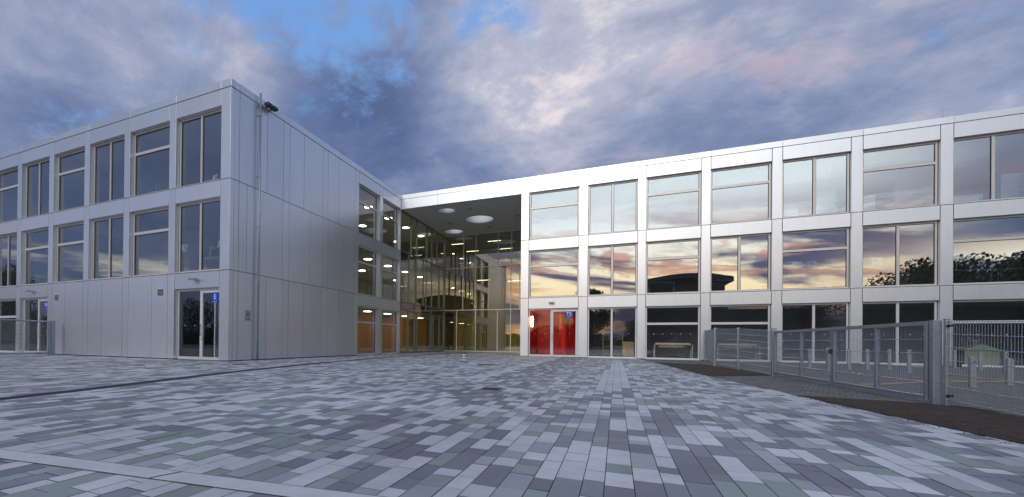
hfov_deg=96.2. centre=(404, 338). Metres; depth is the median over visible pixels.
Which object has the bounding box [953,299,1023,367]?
window
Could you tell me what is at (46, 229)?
window
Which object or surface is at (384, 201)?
window
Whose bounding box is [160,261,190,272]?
school table
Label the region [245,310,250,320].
wall plaque
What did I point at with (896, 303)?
window
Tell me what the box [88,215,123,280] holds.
window
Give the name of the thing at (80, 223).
window
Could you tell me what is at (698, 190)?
window
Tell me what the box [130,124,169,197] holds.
window
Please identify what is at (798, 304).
window
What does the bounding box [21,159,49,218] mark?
window
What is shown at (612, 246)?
window
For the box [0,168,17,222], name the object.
window
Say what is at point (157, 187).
school chair
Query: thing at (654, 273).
school chair
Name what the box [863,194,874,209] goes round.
white cabinet
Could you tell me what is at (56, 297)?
wall vent
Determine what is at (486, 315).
glass hall
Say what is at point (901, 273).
school table
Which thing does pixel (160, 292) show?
wall vent
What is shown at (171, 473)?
concrete band joint
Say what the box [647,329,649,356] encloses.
shelf rack
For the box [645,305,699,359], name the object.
window
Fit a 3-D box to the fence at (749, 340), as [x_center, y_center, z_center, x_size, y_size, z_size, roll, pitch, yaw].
[12.874,0.303,18.186,0.558,1.632,12.389,0,0,26]
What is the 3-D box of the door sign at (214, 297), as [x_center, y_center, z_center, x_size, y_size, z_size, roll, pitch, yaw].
[-7.642,-1.660,18.081,0.420,0.400,0.012,0,0,25]
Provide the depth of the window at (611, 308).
25.84 m
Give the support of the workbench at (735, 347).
on the school wing at (598, 244)
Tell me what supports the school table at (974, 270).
on the school wing at (598, 244)
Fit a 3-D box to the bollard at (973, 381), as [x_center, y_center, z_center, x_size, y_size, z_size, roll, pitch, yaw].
[12.407,0.729,9.794,0.150,0.689,0.150,0,0,25]
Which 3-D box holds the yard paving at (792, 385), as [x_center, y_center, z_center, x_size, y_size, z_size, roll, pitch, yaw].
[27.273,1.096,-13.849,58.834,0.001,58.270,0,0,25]
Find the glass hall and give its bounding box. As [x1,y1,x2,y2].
[400,210,520,352]
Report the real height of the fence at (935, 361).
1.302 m
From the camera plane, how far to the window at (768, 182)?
23.19 m
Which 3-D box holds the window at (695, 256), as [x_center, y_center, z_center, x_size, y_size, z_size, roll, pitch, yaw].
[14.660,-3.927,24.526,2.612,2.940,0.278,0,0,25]
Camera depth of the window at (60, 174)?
22.69 m
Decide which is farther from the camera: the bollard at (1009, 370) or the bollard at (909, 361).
the bollard at (909, 361)
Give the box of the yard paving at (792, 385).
[641,359,1023,444]
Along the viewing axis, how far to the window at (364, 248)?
28.36 m
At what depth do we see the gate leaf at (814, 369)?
10.60 m
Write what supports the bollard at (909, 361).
on the yard paving at (792, 385)
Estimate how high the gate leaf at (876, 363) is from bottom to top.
1.190 m
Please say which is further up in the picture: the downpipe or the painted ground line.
the downpipe
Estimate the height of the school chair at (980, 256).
0.838 m
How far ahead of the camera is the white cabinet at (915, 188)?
22.28 m
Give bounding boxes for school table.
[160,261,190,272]
[204,257,219,269]
[648,282,674,292]
[712,280,736,289]
[786,276,821,287]
[866,272,908,285]
[953,269,992,281]
[987,268,1023,281]
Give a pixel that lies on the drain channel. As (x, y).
(57, 392)
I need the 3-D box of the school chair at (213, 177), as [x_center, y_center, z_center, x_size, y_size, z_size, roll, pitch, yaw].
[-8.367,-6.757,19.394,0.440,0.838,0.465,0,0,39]
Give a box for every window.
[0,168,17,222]
[0,233,16,287]
[0,299,16,352]
[20,228,48,285]
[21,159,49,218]
[53,148,84,212]
[53,222,83,283]
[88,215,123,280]
[89,137,124,205]
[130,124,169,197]
[130,207,168,277]
[174,198,219,273]
[176,109,221,188]
[357,306,375,354]
[358,185,379,241]
[358,246,378,297]
[381,255,398,301]
[382,309,396,353]
[383,200,398,249]
[529,187,579,239]
[529,247,578,297]
[587,243,637,296]
[587,307,636,358]
[588,180,637,234]
[645,238,700,294]
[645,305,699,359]
[646,171,700,229]
[710,162,771,224]
[710,233,771,292]
[710,304,769,361]
[781,227,849,290]
[781,302,847,363]
[782,153,850,218]
[862,141,940,211]
[862,221,939,287]
[862,301,936,365]
[952,214,1023,285]
[953,130,1023,203]
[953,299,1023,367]
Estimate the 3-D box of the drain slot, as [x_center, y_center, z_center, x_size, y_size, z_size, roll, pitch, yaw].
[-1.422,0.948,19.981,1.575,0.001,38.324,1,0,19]
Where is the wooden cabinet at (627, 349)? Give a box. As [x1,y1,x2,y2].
[622,342,633,356]
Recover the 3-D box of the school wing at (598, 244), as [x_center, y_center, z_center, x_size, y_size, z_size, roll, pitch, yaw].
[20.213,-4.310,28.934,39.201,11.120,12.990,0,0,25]
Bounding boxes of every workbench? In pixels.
[653,339,692,357]
[717,339,759,358]
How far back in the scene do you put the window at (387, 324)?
31.06 m
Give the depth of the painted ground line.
11.01 m
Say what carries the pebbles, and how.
on the soil bed at (709, 370)
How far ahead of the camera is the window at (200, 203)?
18.51 m
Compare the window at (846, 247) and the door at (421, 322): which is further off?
the door at (421, 322)
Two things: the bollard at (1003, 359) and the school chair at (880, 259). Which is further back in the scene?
the school chair at (880, 259)
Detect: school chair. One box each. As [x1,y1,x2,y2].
[148,184,159,192]
[182,244,187,259]
[205,173,217,181]
[208,240,219,257]
[650,269,659,282]
[712,265,724,279]
[791,261,803,276]
[806,260,821,275]
[870,257,886,273]
[887,257,904,272]
[953,252,970,269]
[971,252,993,269]
[1006,250,1021,268]
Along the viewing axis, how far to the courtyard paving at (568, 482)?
4.25 m
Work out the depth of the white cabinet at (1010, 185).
19.80 m
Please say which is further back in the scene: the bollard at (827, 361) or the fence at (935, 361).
the bollard at (827, 361)
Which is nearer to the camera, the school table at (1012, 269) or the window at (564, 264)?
the school table at (1012, 269)
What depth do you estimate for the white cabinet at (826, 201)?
22.78 m
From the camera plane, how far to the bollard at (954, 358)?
18.81 m
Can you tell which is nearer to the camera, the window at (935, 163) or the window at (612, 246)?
the window at (935, 163)
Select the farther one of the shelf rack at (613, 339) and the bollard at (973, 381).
the shelf rack at (613, 339)
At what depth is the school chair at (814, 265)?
22.79 m
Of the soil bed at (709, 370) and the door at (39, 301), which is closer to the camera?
the soil bed at (709, 370)
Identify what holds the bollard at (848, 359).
on the yard paving at (792, 385)
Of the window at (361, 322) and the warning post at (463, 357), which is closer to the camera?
the warning post at (463, 357)
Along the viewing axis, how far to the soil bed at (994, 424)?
5.45 m
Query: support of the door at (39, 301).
in the school wing at (94, 232)
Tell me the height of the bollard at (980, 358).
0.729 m
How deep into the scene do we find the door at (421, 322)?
36.05 m
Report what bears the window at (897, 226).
in the school wing at (598, 244)
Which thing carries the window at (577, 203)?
in the school wing at (598, 244)
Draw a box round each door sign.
[211,293,218,302]
[565,312,572,317]
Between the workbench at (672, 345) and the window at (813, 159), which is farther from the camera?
the workbench at (672, 345)
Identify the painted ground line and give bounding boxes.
[861,381,1023,384]
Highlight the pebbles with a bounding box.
[684,367,1021,436]
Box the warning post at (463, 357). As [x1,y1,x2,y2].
[462,353,465,361]
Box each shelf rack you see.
[603,329,622,353]
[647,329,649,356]
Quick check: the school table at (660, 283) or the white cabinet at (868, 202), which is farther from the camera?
the school table at (660, 283)
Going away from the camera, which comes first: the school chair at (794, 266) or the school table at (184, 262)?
the school table at (184, 262)
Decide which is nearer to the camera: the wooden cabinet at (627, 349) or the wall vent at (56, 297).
the wall vent at (56, 297)
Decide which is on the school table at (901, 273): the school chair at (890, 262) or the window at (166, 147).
the school chair at (890, 262)
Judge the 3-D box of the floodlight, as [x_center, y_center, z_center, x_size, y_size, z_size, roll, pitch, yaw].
[-5.783,-9.985,19.304,0.339,0.140,0.630,0,0,25]
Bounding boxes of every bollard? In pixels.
[827,349,828,370]
[847,349,852,369]
[864,349,870,369]
[887,349,892,369]
[905,350,911,372]
[952,350,957,367]
[965,356,979,387]
[978,351,982,369]
[1000,351,1008,373]
[1002,358,1016,385]
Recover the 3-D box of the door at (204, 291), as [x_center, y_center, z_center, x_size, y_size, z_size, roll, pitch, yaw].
[-7.862,-0.557,18.183,1.151,2.841,0.143,0,0,25]
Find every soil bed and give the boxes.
[659,363,767,375]
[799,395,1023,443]
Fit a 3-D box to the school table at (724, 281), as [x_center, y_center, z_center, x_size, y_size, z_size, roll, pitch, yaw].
[17.415,-2.801,24.407,1.300,0.731,0.560,0,0,25]
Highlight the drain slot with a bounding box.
[0,352,461,398]
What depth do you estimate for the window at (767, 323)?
23.12 m
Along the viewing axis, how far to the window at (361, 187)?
28.04 m
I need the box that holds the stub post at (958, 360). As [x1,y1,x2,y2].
[957,356,961,366]
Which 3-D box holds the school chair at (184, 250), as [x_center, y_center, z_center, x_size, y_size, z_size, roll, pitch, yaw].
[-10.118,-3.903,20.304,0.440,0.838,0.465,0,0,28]
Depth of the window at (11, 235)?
24.93 m
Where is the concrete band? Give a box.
[0,449,380,496]
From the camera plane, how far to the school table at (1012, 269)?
19.91 m
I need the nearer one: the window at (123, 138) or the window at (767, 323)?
the window at (123, 138)
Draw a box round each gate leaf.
[774,327,831,386]
[832,321,928,399]
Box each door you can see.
[37,299,47,353]
[200,290,220,360]
[418,318,425,350]
[551,309,577,356]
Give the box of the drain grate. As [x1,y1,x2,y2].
[482,387,501,389]
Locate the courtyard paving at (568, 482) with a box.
[0,351,1023,496]
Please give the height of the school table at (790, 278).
0.731 m
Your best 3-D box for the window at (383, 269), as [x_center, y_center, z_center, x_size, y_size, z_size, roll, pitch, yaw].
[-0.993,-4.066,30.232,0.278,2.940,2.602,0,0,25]
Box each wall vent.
[54,294,59,300]
[157,288,163,296]
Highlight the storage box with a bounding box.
[953,344,1002,364]
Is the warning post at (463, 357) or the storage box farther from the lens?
the storage box
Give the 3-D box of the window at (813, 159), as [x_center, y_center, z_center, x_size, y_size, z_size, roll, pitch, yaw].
[20.123,-7.481,21.981,2.612,2.940,0.278,0,0,25]
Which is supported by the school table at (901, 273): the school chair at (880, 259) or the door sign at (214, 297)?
the school chair at (880, 259)
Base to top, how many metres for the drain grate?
0.008 m
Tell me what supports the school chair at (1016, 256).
on the school table at (1012, 269)
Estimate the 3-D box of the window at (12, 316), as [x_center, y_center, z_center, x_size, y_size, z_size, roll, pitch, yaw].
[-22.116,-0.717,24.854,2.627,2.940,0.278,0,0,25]
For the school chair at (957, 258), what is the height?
0.838 m
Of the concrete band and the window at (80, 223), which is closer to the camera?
the concrete band
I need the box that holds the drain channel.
[0,352,464,399]
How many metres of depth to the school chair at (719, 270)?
24.36 m
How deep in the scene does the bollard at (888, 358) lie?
16.71 m
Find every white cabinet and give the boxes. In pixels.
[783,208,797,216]
[810,190,836,214]
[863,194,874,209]
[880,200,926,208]
[889,175,933,204]
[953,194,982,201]
[995,172,1023,198]
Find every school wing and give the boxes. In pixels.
[0,78,464,360]
[401,106,1023,367]
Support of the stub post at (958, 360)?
on the yard paving at (792, 385)
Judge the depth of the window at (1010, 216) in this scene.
19.52 m
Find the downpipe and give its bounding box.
[255,93,261,359]
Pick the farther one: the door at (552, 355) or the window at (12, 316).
the door at (552, 355)
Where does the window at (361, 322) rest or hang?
in the school wing at (94, 232)
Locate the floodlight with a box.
[264,102,277,111]
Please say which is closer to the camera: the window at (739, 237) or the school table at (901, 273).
the school table at (901, 273)
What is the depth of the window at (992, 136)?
19.49 m
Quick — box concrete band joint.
[0,449,383,496]
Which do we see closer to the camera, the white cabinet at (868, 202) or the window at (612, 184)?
the white cabinet at (868, 202)
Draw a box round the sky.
[0,0,1023,199]
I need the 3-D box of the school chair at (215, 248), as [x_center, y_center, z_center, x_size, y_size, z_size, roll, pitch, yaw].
[-8.218,-3.887,19.406,0.465,0.838,0.440,1,0,-34]
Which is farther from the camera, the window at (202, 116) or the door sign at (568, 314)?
the door sign at (568, 314)
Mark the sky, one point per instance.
(420, 95)
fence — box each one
[0,319,55,354]
[704,327,776,375]
[929,319,1023,414]
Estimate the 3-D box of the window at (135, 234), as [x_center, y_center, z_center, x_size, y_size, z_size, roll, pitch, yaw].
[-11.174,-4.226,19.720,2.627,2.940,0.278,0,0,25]
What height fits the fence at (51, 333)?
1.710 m

